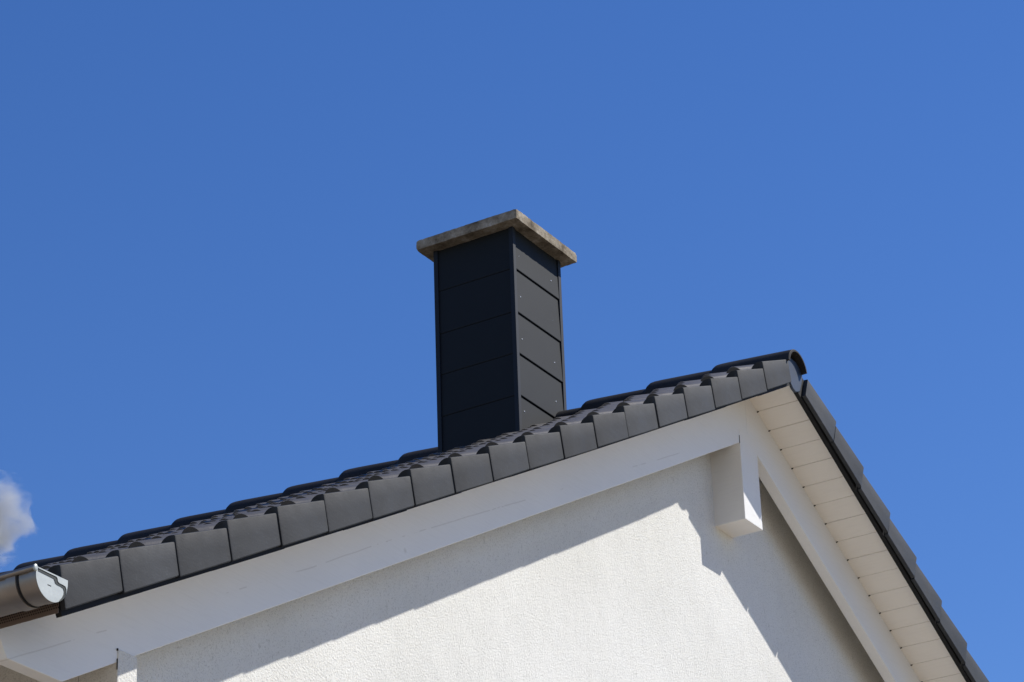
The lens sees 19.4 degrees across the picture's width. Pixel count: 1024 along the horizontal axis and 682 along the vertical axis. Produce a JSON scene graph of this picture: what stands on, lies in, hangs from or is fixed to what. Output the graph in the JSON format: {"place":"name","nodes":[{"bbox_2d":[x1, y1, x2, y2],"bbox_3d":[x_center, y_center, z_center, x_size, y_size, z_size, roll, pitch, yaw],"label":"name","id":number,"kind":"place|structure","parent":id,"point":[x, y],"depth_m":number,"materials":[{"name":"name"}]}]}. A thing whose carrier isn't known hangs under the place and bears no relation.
{"place":"outdoors","nodes":[
{"label":"outdoors","id":0,"kind":"place"},
{"bbox_2d":[0,209,988,681],"bbox_3d":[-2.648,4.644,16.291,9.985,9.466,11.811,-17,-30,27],"label":"house","id":1,"kind":"structure","parent":0,"point":[716,523],"depth_m":14.28,"materials":[{"name":"paint"}]},
{"bbox_2d":[0,0,1023,681],"label":"sky","id":2,"kind":"structure","parent":0,"point":[217,290],"materials":[{"name":"blue"}]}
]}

